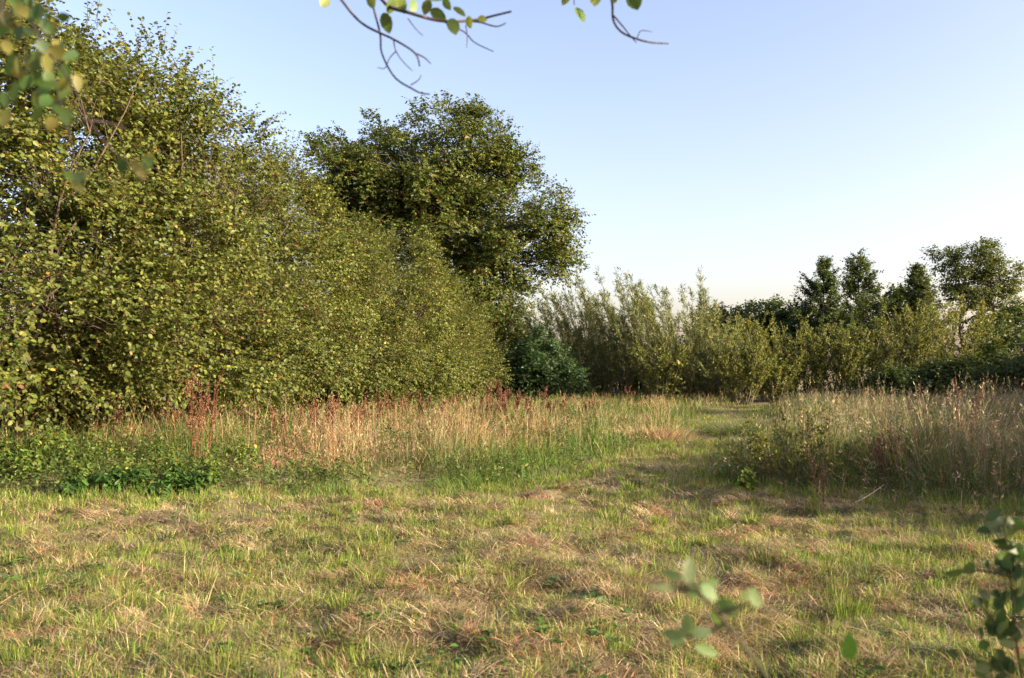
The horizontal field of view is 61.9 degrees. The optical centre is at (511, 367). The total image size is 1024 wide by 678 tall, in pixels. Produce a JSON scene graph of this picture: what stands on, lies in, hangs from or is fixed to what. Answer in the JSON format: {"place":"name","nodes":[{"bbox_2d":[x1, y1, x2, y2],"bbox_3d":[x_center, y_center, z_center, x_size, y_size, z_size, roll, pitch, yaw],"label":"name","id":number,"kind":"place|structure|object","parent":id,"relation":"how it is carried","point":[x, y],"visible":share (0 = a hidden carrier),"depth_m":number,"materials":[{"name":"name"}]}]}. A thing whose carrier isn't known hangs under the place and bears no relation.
{"place":"outdoors","nodes":[
{"label":"outdoors","id":0,"kind":"place"},
{"bbox_2d":[0,369,1023,677],"bbox_3d":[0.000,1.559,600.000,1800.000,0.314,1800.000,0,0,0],"label":"ground","id":1,"kind":"structure","parent":0,"point":[234,511],"depth_m":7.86,"materials":[{"name":"plant"}]},
{"bbox_2d":[0,454,22,479],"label":"nettle plant","id":2,"kind":"object","parent":1,"relation":"on","point":[8,463],"visible":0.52,"depth_m":11.53,"materials":[{"name":"green plant"}]},
{"bbox_2d":[10,441,45,480],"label":"nettle plant","id":3,"kind":"object","parent":1,"relation":"on","point":[27,455],"visible":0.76,"depth_m":11.50,"materials":[{"name":"green plant"}]},
{"bbox_2d":[0,329,64,444],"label":"blackthorn bush","id":4,"kind":"object","parent":1,"relation":"on","point":[5,369],"visible":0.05,"depth_m":15.33,"materials":[{"name":"green plant"}]},
{"bbox_2d":[23,422,48,466],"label":"nettle plant","id":5,"kind":"object","parent":1,"relation":"on","point":[30,445],"visible":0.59,"depth_m":12.17,"materials":[{"name":"green plant"}]},
{"bbox_2d":[30,421,62,468],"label":"nettle plant","id":6,"kind":"object","parent":1,"relation":"on","point":[48,450],"visible":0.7,"depth_m":12.24,"materials":[{"name":"green plant"}]},
{"bbox_2d":[42,414,76,462],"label":"nettle plant","id":7,"kind":"object","parent":1,"relation":"on","point":[55,439],"visible":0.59,"depth_m":12.53,"materials":[{"name":"green plant"}]},
{"bbox_2d":[53,436,80,469],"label":"nettle plant","id":8,"kind":"object","parent":1,"relation":"on","point":[70,449],"visible":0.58,"depth_m":12.32,"materials":[{"name":"green plant"}]},
{"bbox_2d":[58,456,89,485],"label":"nettle plant","id":9,"kind":"object","parent":1,"relation":"on","point":[78,469],"visible":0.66,"depth_m":10.79,"materials":[{"name":"green plant"}]},
{"bbox_2d":[0,0,153,194],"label":"overhanging hazel","id":10,"kind":"object","parent":1,"relation":"on","point":[31,11],"visible":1,"depth_m":1.32,"materials":[{"name":"green plant"}]},
{"bbox_2d":[0,307,179,438],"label":"blackthorn bush","id":11,"kind":"object","parent":1,"relation":"on","point":[123,421],"visible":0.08,"depth_m":17.95,"materials":[{"name":"green plant"}]},
{"bbox_2d":[81,443,103,467],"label":"nettle plant","id":12,"kind":"object","parent":1,"relation":"on","point":[89,457],"visible":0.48,"depth_m":12.46,"materials":[{"name":"green plant"}]},
{"bbox_2d":[55,466,129,499],"bbox_3d":[-5.318,1.456,10.624,0.894,0.419,0.791,0,0,34],"label":"cow parsley","id":13,"kind":"object","parent":1,"relation":"on","point":[72,488],"visible":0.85,"depth_m":10.59,"materials":[{"name":"green plant"}]},
{"bbox_2d":[85,427,101,463],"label":"nettle plant","id":14,"kind":"object","parent":1,"relation":"on","point":[92,433],"visible":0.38,"depth_m":12.89,"materials":[{"name":"green plant"}]},
{"bbox_2d":[108,395,121,440],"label":"dock plant","id":15,"kind":"object","parent":1,"relation":"on","point":[117,416],"visible":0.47,"depth_m":14.34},
{"bbox_2d":[101,442,130,465],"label":"nettle plant","id":16,"kind":"object","parent":1,"relation":"on","point":[119,457],"visible":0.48,"depth_m":12.75,"materials":[{"name":"green plant"}]},
{"bbox_2d":[0,0,257,449],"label":"hazel shrub","id":17,"kind":"object","parent":1,"relation":"on","point":[84,64],"visible":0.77,"depth_m":13.56,"materials":[{"name":"green plant"}]},
{"bbox_2d":[108,465,152,492],"bbox_3d":[-4.884,1.445,10.907,0.581,0.388,0.818,0,0,-45],"label":"cow parsley","id":18,"kind":"object","parent":1,"relation":"on","point":[135,476],"visible":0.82,"depth_m":10.70,"materials":[{"name":"green plant"}]},
{"bbox_2d":[51,324,244,422],"bbox_3d":[-9.666,0.240,22.706,4.832,3.925,5.814,0,0,35],"label":"blackthorn bush","id":19,"kind":"object","parent":1,"relation":"on","point":[177,401],"visible":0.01,"depth_m":22.25,"materials":[{"name":"green plant"}]},
{"bbox_2d":[0,12,316,435],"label":"hazel shrub","id":20,"kind":"object","parent":1,"relation":"on","point":[180,160],"visible":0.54,"depth_m":15.65,"materials":[{"name":"green plant"}]},
{"bbox_2d":[147,439,174,469],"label":"nettle plant","id":21,"kind":"object","parent":1,"relation":"on","point":[161,450],"visible":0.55,"depth_m":12.30,"materials":[{"name":"green plant"}]},
{"bbox_2d":[158,452,184,482],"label":"nettle plant","id":22,"kind":"object","parent":1,"relation":"on","point":[173,465],"visible":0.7,"depth_m":11.40,"materials":[{"name":"green plant"}]},
{"bbox_2d":[161,399,190,435],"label":"dock plant","id":23,"kind":"object","parent":1,"relation":"on","point":[175,416],"visible":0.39,"depth_m":14.93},
{"bbox_2d":[141,466,212,499],"bbox_3d":[-4.153,1.486,10.688,0.695,0.477,0.885,0,0,14],"label":"cow parsley","id":24,"kind":"object","parent":1,"relation":"on","point":[177,478],"visible":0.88,"depth_m":10.69,"materials":[{"name":"green plant"}]},
{"bbox_2d":[175,366,223,461],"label":"dock plant","id":25,"kind":"object","parent":1,"relation":"on","point":[202,413],"visible":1,"depth_m":12.64,"materials":[{"name":"plant"}]},
{"bbox_2d":[52,72,364,426],"bbox_3d":[-7.052,-2.513,19.806,7.490,8.498,6.675,0,0,0],"label":"hazel shrub","id":26,"kind":"object","parent":1,"relation":"on","point":[285,282],"visible":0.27,"depth_m":19.23,"materials":[{"name":"green plant"}]},
{"bbox_2d":[200,447,221,485],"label":"nettle plant","id":27,"kind":"object","parent":1,"relation":"on","point":[211,470],"visible":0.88,"depth_m":11.09,"materials":[{"name":"green plant"}]},
{"bbox_2d":[218,438,240,464],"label":"nettle plant","id":28,"kind":"object","parent":1,"relation":"on","point":[228,450],"visible":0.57,"depth_m":13.25,"materials":[{"name":"green plant"}]},
{"bbox_2d":[233,399,252,426],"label":"dock plant","id":29,"kind":"object","parent":1,"relation":"on","point":[242,409],"visible":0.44,"depth_m":17.44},
{"bbox_2d":[233,430,261,468],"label":"nettle plant","id":30,"kind":"object","parent":1,"relation":"on","point":[241,453],"visible":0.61,"depth_m":12.72,"materials":[{"name":"green plant"}]},
{"bbox_2d":[165,130,390,422],"bbox_3d":[-6.792,-2.392,23.817,7.189,8.830,7.035,0,0,0],"label":"hazel shrub","id":31,"kind":"object","parent":1,"relation":"on","point":[328,209],"visible":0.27,"depth_m":23.39,"materials":[{"name":"green plant"}]},
{"bbox_2d":[268,404,288,441],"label":"dock plant","id":32,"kind":"object","parent":1,"relation":"on","point":[274,419],"visible":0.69,"depth_m":15.61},
{"bbox_2d":[279,407,303,444],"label":"dock plant","id":33,"kind":"object","parent":1,"relation":"on","point":[301,413],"visible":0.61,"depth_m":16.00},
{"bbox_2d":[306,395,328,433],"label":"dock plant","id":34,"kind":"object","parent":1,"relation":"on","point":[316,411],"visible":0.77,"depth_m":16.61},
{"bbox_2d":[325,398,342,437],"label":"dock plant","id":35,"kind":"object","parent":1,"relation":"on","point":[333,411],"visible":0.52,"depth_m":16.70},
{"bbox_2d":[261,201,455,412],"bbox_3d":[-5.544,-1.726,27.732,7.586,7.298,7.238,0,0,0],"label":"hazel shrub","id":36,"kind":"object","parent":1,"relation":"on","point":[374,272],"visible":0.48,"depth_m":27.18,"materials":[{"name":"green plant"}]},
{"bbox_2d":[356,395,367,432],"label":"dock plant","id":37,"kind":"object","parent":1,"relation":"on","point":[361,417],"visible":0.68,"depth_m":17.54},
{"bbox_2d":[2,385,735,478],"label":"dry grass","id":38,"kind":"structure","parent":1,"relation":"on","point":[350,442],"depth_m":15.12,"materials":[{"name":"plant"}]},
{"bbox_2d":[0,390,745,499],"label":"rough grass","id":39,"kind":"structure","parent":1,"relation":"on","point":[542,448],"depth_m":14.10,"materials":[{"name":"plant"}]},
{"bbox_2d":[312,215,495,409],"bbox_3d":[-4.168,-1.838,32.154,6.743,7.645,7.150,0,0,-36],"label":"hazel shrub","id":40,"kind":"object","parent":1,"relation":"on","point":[441,378],"visible":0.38,"depth_m":31.65,"materials":[{"name":"green plant"}]},
{"bbox_2d":[414,389,428,418],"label":"dock plant","id":41,"kind":"object","parent":1,"relation":"on","point":[421,404],"visible":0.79,"depth_m":23.81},
{"bbox_2d":[363,258,515,404],"bbox_3d":[-3.372,-1.432,36.811,7.092,6.678,6.996,0,0,0],"label":"hazel shrub","id":42,"kind":"object","parent":1,"relation":"on","point":[468,339],"visible":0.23,"depth_m":36.11,"materials":[{"name":"green plant"}]},
{"bbox_2d":[293,90,595,367],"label":"oak tree","id":43,"kind":"object","parent":1,"relation":"on","point":[454,192],"visible":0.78,"depth_m":47.19,"materials":[{"name":"green plant"}]},
{"bbox_2d":[442,305,522,397],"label":"hazel shrub","id":44,"kind":"object","parent":1,"relation":"on","point":[493,342],"visible":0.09,"depth_m":40.29,"materials":[{"name":"green plant"}]},
{"bbox_2d":[415,467,553,496],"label":"grass tussock","id":45,"kind":"object","parent":1,"relation":"on","point":[474,481],"depth_m":11.56,"materials":[{"name":"plant"}]},
{"bbox_2d":[320,0,668,94],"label":"overhanging tree","id":46,"kind":"object","parent":1,"relation":"on","point":[437,15],"visible":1,"depth_m":2.29,"materials":[{"name":"green plant"}]},
{"bbox_2d":[485,388,503,420],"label":"dock plant","id":47,"kind":"object","parent":1,"relation":"on","point":[491,406],"visible":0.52,"depth_m":21.00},
{"bbox_2d":[492,378,511,414],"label":"dock plant","id":48,"kind":"object","parent":1,"relation":"on","point":[507,391],"visible":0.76,"depth_m":23.12,"materials":[{"name":"plant"}]},
{"bbox_2d":[484,328,537,394],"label":"blackthorn bush","id":49,"kind":"object","parent":1,"relation":"on","point":[514,341],"visible":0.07,"depth_m":46.59,"materials":[{"name":"green plant"}]},
{"bbox_2d":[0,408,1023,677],"bbox_3d":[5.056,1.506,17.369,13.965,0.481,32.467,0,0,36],"label":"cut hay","id":50,"kind":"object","parent":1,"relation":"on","point":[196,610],"visible":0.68,"depth_m":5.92},
{"bbox_2d":[0,389,1023,501],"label":"herbs","id":51,"kind":"object","parent":1,"relation":"on","point":[52,463],"visible":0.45,"depth_m":12.70,"materials":[{"name":"green plant"}]},
{"bbox_2d":[0,448,1023,677],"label":"lawn weeds","id":52,"kind":"object","parent":1,"relation":"on","point":[864,670],"visible":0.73,"depth_m":5.24,"materials":[{"name":"green plant"}]},
{"bbox_2d":[496,322,597,400],"bbox_3d":[1.539,-0.163,39.953,4.928,3.991,4.146,0,0,0],"label":"dogwood bush","id":53,"kind":"object","parent":1,"relation":"on","point":[557,370],"visible":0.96,"depth_m":39.32,"materials":[{"name":"green plant"}]},
{"bbox_2d":[513,291,586,388],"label":"willow stool","id":54,"kind":"object","parent":1,"relation":"on","point":[528,328],"visible":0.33,"depth_m":44.53,"materials":[{"name":"green plant"}]},
{"bbox_2d":[530,529,597,557],"bbox_3d":[0.356,1.571,7.312,0.852,0.423,0.748,0,0,0],"label":"straw heap","id":55,"kind":"object","parent":1,"relation":"on","point":[558,547],"visible":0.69,"depth_m":7.30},
{"bbox_2d":[524,278,607,393],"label":"willow stool","id":56,"kind":"object","parent":1,"relation":"on","point":[563,321],"visible":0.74,"depth_m":43.09,"materials":[{"name":"green plant"}]},
{"bbox_2d":[547,290,626,396],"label":"willow stool","id":57,"kind":"object","parent":1,"relation":"on","point":[577,344],"visible":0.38,"depth_m":44.71,"materials":[{"name":"green plant"}]},
{"bbox_2d":[561,338,615,395],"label":"blackthorn bush","id":58,"kind":"object","parent":1,"relation":"on","point":[590,372],"visible":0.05,"depth_m":47.59,"materials":[{"name":"green plant"}]},
{"bbox_2d":[572,266,646,397],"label":"willow stool","id":59,"kind":"object","parent":1,"relation":"on","point":[625,370],"visible":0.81,"depth_m":41.85,"materials":[{"name":"green plant"}]},
{"bbox_2d":[588,335,659,395],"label":"blackthorn bush","id":60,"kind":"object","parent":1,"relation":"on","point":[622,379],"visible":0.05,"depth_m":47.75,"materials":[{"name":"green plant"}]},
{"bbox_2d":[583,273,676,397],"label":"willow stool","id":61,"kind":"object","parent":1,"relation":"on","point":[626,323],"visible":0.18,"depth_m":43.77,"materials":[{"name":"green plant"}]},
{"bbox_2d":[603,286,680,397],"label":"willow stool","id":62,"kind":"object","parent":1,"relation":"on","point":[669,340],"visible":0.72,"depth_m":41.02,"materials":[{"name":"green plant"}]},
{"bbox_2d":[627,460,690,474],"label":"clump","id":63,"kind":"object","parent":1,"relation":"on","point":[664,465],"visible":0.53,"depth_m":12.94,"materials":[{"name":"plant"}]},
{"bbox_2d":[625,337,693,401],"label":"sallow bush","id":64,"kind":"object","parent":1,"relation":"on","point":[678,365],"visible":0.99,"depth_m":37.12,"materials":[{"name":"green plant"}]},
{"bbox_2d":[604,418,715,442],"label":"dead grass clump","id":65,"kind":"object","parent":1,"relation":"on","point":[663,433],"visible":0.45,"depth_m":18.07,"materials":[{"name":"plant"}]},
{"bbox_2d":[616,265,712,398],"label":"willow stool","id":66,"kind":"object","parent":1,"relation":"on","point":[701,292],"visible":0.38,"depth_m":42.94,"materials":[{"name":"green plant"}]},
{"bbox_2d":[633,336,715,395],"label":"blackthorn bush","id":67,"kind":"object","parent":1,"relation":"on","point":[680,383],"visible":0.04,"depth_m":46.53,"materials":[{"name":"green plant"}]},
{"bbox_2d":[640,294,735,398],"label":"willow stool","id":68,"kind":"object","parent":1,"relation":"on","point":[705,341],"visible":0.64,"depth_m":41.15,"materials":[{"name":"green plant"}]},
{"bbox_2d":[665,323,745,399],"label":"willow stool","id":69,"kind":"object","parent":1,"relation":"on","point":[697,364],"visible":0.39,"depth_m":40.10,"materials":[{"name":"green plant"}]},
{"bbox_2d":[650,556,769,677],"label":"bramble shoot","id":70,"kind":"object","parent":1,"relation":"on","point":[726,607],"visible":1,"depth_m":1.00,"materials":[{"name":"green plant"}]},
{"bbox_2d":[680,300,759,364],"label":"hawthorn tree","id":71,"kind":"object","parent":1,"relation":"on","point":[724,310],"visible":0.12,"depth_m":56.33,"materials":[{"name":"green plant"}]},
{"bbox_2d":[685,310,774,398],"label":"thicket bush","id":72,"kind":"object","parent":1,"relation":"on","point":[738,320],"visible":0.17,"depth_m":44.61,"materials":[{"name":"green plant"}]},
{"bbox_2d":[690,416,787,437],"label":"grass tussock","id":73,"kind":"object","parent":1,"relation":"on","point":[736,428],"depth_m":20.20,"materials":[{"name":"plant"}]},
{"bbox_2d":[705,329,776,404],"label":"thicket bush","id":74,"kind":"object","parent":1,"relation":"on","point":[755,364],"visible":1,"depth_m":36.74,"materials":[{"name":"green plant"}]},
{"bbox_2d":[733,467,758,491],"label":"broadleaf weed","id":75,"kind":"object","parent":1,"relation":"on","point":[748,482],"visible":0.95,"depth_m":10.68,"materials":[{"name":"green plant"}]},
{"bbox_2d":[726,294,798,368],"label":"hawthorn tree","id":76,"kind":"object","parent":1,"relation":"on","point":[772,302],"visible":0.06,"depth_m":58.44,"materials":[{"name":"green plant"}]},
{"bbox_2d":[728,312,812,397],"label":"thicket bush","id":77,"kind":"object","parent":1,"relation":"on","point":[744,335],"visible":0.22,"depth_m":44.79,"materials":[{"name":"green plant"}]},
{"bbox_2d":[736,346,812,401],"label":"thicket bush","id":78,"kind":"object","parent":1,"relation":"on","point":[786,368],"visible":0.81,"depth_m":38.90,"materials":[{"name":"green plant"}]},
{"bbox_2d":[707,401,842,486],"bbox_3d":[3.698,1.053,11.378,1.709,1.161,1.485,0,0,-27],"label":"bramble tangle","id":79,"kind":"object","parent":1,"relation":"on","point":[799,451],"visible":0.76,"depth_m":11.38,"materials":[{"name":"green plant"}]},
{"bbox_2d":[764,372,785,449],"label":"stalks","id":80,"kind":"object","parent":1,"relation":"on","point":[769,400],"visible":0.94,"depth_m":12.27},
{"bbox_2d":[751,294,816,391],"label":"hawthorn tree","id":81,"kind":"object","parent":1,"relation":"on","point":[788,323],"visible":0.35,"depth_m":56.53,"materials":[{"name":"green plant"}]},
{"bbox_2d":[754,321,842,400],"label":"thicket bush","id":82,"kind":"object","parent":1,"relation":"on","point":[777,338],"visible":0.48,"depth_m":40.29,"materials":[{"name":"green plant"}]},
{"bbox_2d":[737,423,865,486],"bbox_3d":[3.960,1.206,11.275,1.468,0.892,1.673,0,0,42],"label":"bramble tangle","id":83,"kind":"object","parent":1,"relation":"on","point":[820,437],"visible":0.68,"depth_m":11.10,"materials":[{"name":"green plant"}]},
{"bbox_2d":[804,443,827,503],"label":"seed stalks","id":84,"kind":"object","parent":1,"relation":"on","point":[823,479],"visible":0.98,"depth_m":10.09,"materials":[{"name":"plant"}]},
{"bbox_2d":[785,326,871,400],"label":"thicket bush","id":85,"kind":"object","parent":1,"relation":"on","point":[817,348],"visible":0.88,"depth_m":39.38,"materials":[{"name":"green plant"}]},
{"bbox_2d":[782,255,878,375],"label":"conical tree","id":86,"kind":"object","parent":1,"relation":"on","point":[819,288],"visible":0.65,"depth_m":53.56,"materials":[{"name":"green plant"}]},
{"bbox_2d":[815,587,876,620],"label":"grass tussock","id":87,"kind":"object","parent":1,"relation":"on","point":[838,606],"depth_m":5.78,"materials":[{"name":"plant"}]},
{"bbox_2d":[696,368,1023,507],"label":"dry grass","id":88,"kind":"structure","parent":1,"relation":"on","point":[991,427],"depth_m":11.89,"materials":[{"name":"plant"}]},
{"bbox_2d":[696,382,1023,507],"bbox_3d":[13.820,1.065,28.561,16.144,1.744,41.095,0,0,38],"label":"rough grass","id":89,"kind":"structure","parent":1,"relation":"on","point":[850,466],"depth_m":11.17,"materials":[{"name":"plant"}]},
{"bbox_2d":[814,247,907,380],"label":"conical tree","id":90,"kind":"object","parent":1,"relation":"on","point":[851,285],"visible":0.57,"depth_m":54.47,"materials":[{"name":"green plant"}]},
{"bbox_2d":[815,313,917,392],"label":"thicket bush","id":91,"kind":"object","parent":1,"relation":"on","point":[888,343],"visible":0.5,"depth_m":40.06,"materials":[{"name":"green plant"}]},
{"bbox_2d":[865,419,903,487],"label":"seed stalks","id":92,"kind":"object","parent":1,"relation":"on","point":[878,451],"visible":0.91,"depth_m":10.76,"materials":[{"name":"plant"}]},
{"bbox_2d":[873,430,896,478],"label":"stalks","id":93,"kind":"object","parent":1,"relation":"on","point":[889,449],"visible":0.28,"depth_m":11.26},
{"bbox_2d":[834,356,969,401],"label":"hedge bush","id":94,"kind":"object","parent":1,"relation":"on","point":[887,376],"visible":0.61,"depth_m":36.84,"materials":[{"name":"green plant"}]},
{"bbox_2d":[864,278,941,374],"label":"hawthorn tree","id":95,"kind":"object","parent":1,"relation":"on","point":[900,298],"visible":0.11,"depth_m":56.16,"materials":[{"name":"green plant"}]},
{"bbox_2d":[854,310,962,374],"bbox_3d":[18.630,-0.521,40.352,4.669,4.408,4.287,0,0,42],"label":"thicket bush","id":96,"kind":"object","parent":1,"relation":"on","point":[920,346],"visible":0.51,"depth_m":39.56,"materials":[{"name":"green plant"}]},
{"bbox_2d":[877,261,959,367],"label":"conical tree","id":97,"kind":"object","parent":1,"relation":"on","point":[917,281],"visible":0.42,"depth_m":53.65,"materials":[{"name":"green plant"}]},
{"bbox_2d":[878,294,985,372],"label":"thicket bush","id":98,"kind":"object","parent":1,"relation":"on","point":[949,330],"visible":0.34,"depth_m":41.53,"materials":[{"name":"green plant"}]},
{"bbox_2d":[893,355,1021,400],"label":"hedge bush","id":99,"kind":"object","parent":1,"relation":"on","point":[956,366],"visible":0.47,"depth_m":36.27,"materials":[{"name":"green plant"}]},
{"bbox_2d":[905,296,1011,362],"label":"thicket bush","id":100,"kind":"object","parent":1,"relation":"on","point":[979,324],"visible":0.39,"depth_m":41.09,"materials":[{"name":"green plant"}]},
{"bbox_2d":[948,372,987,447],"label":"seed stalks","id":101,"kind":"object","parent":1,"relation":"on","point":[974,412],"visible":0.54,"depth_m":11.89,"materials":[{"name":"plant"}]},
{"bbox_2d":[920,236,1023,341],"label":"ash tree","id":102,"kind":"object","parent":1,"relation":"on","point":[987,276],"visible":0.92,"depth_m":57.36,"materials":[{"name":"green plant"}]},
{"bbox_2d":[941,333,1021,394],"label":"hedge bush","id":103,"kind":"object","parent":1,"relation":"on","point":[1001,347],"visible":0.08,"depth_m":37.43,"materials":[{"name":"green plant"}]},
{"bbox_2d":[944,509,1023,677],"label":"bramble bush","id":104,"kind":"object","parent":1,"relation":"on","point":[1000,627],"visible":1,"depth_m":1.79,"materials":[{"name":"green plant"}]},
{"bbox_2d":[944,315,1023,400],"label":"hedge bush","id":105,"kind":"object","parent":1,"relation":"on","point":[1016,366],"visible":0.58,"depth_m":35.45,"materials":[{"name":"green plant"}]},
{"bbox_2d":[954,300,1023,357],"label":"hawthorn tree","id":106,"kind":"object","parent":1,"relation":"on","point":[1017,312],"visible":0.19,"depth_m":55.31,"materials":[{"name":"green plant"}]},
{"bbox_2d":[0,0,1023,368],"label":"sky","id":107,"kind":"structure","parent":0,"point":[766,139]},
{"bbox_2d":[837,632,857,677],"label":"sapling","id":108,"kind":"object","parent":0,"point":[849,647],"visible":1,"depth_m":1.24,"materials":[{"name":"green plant"}]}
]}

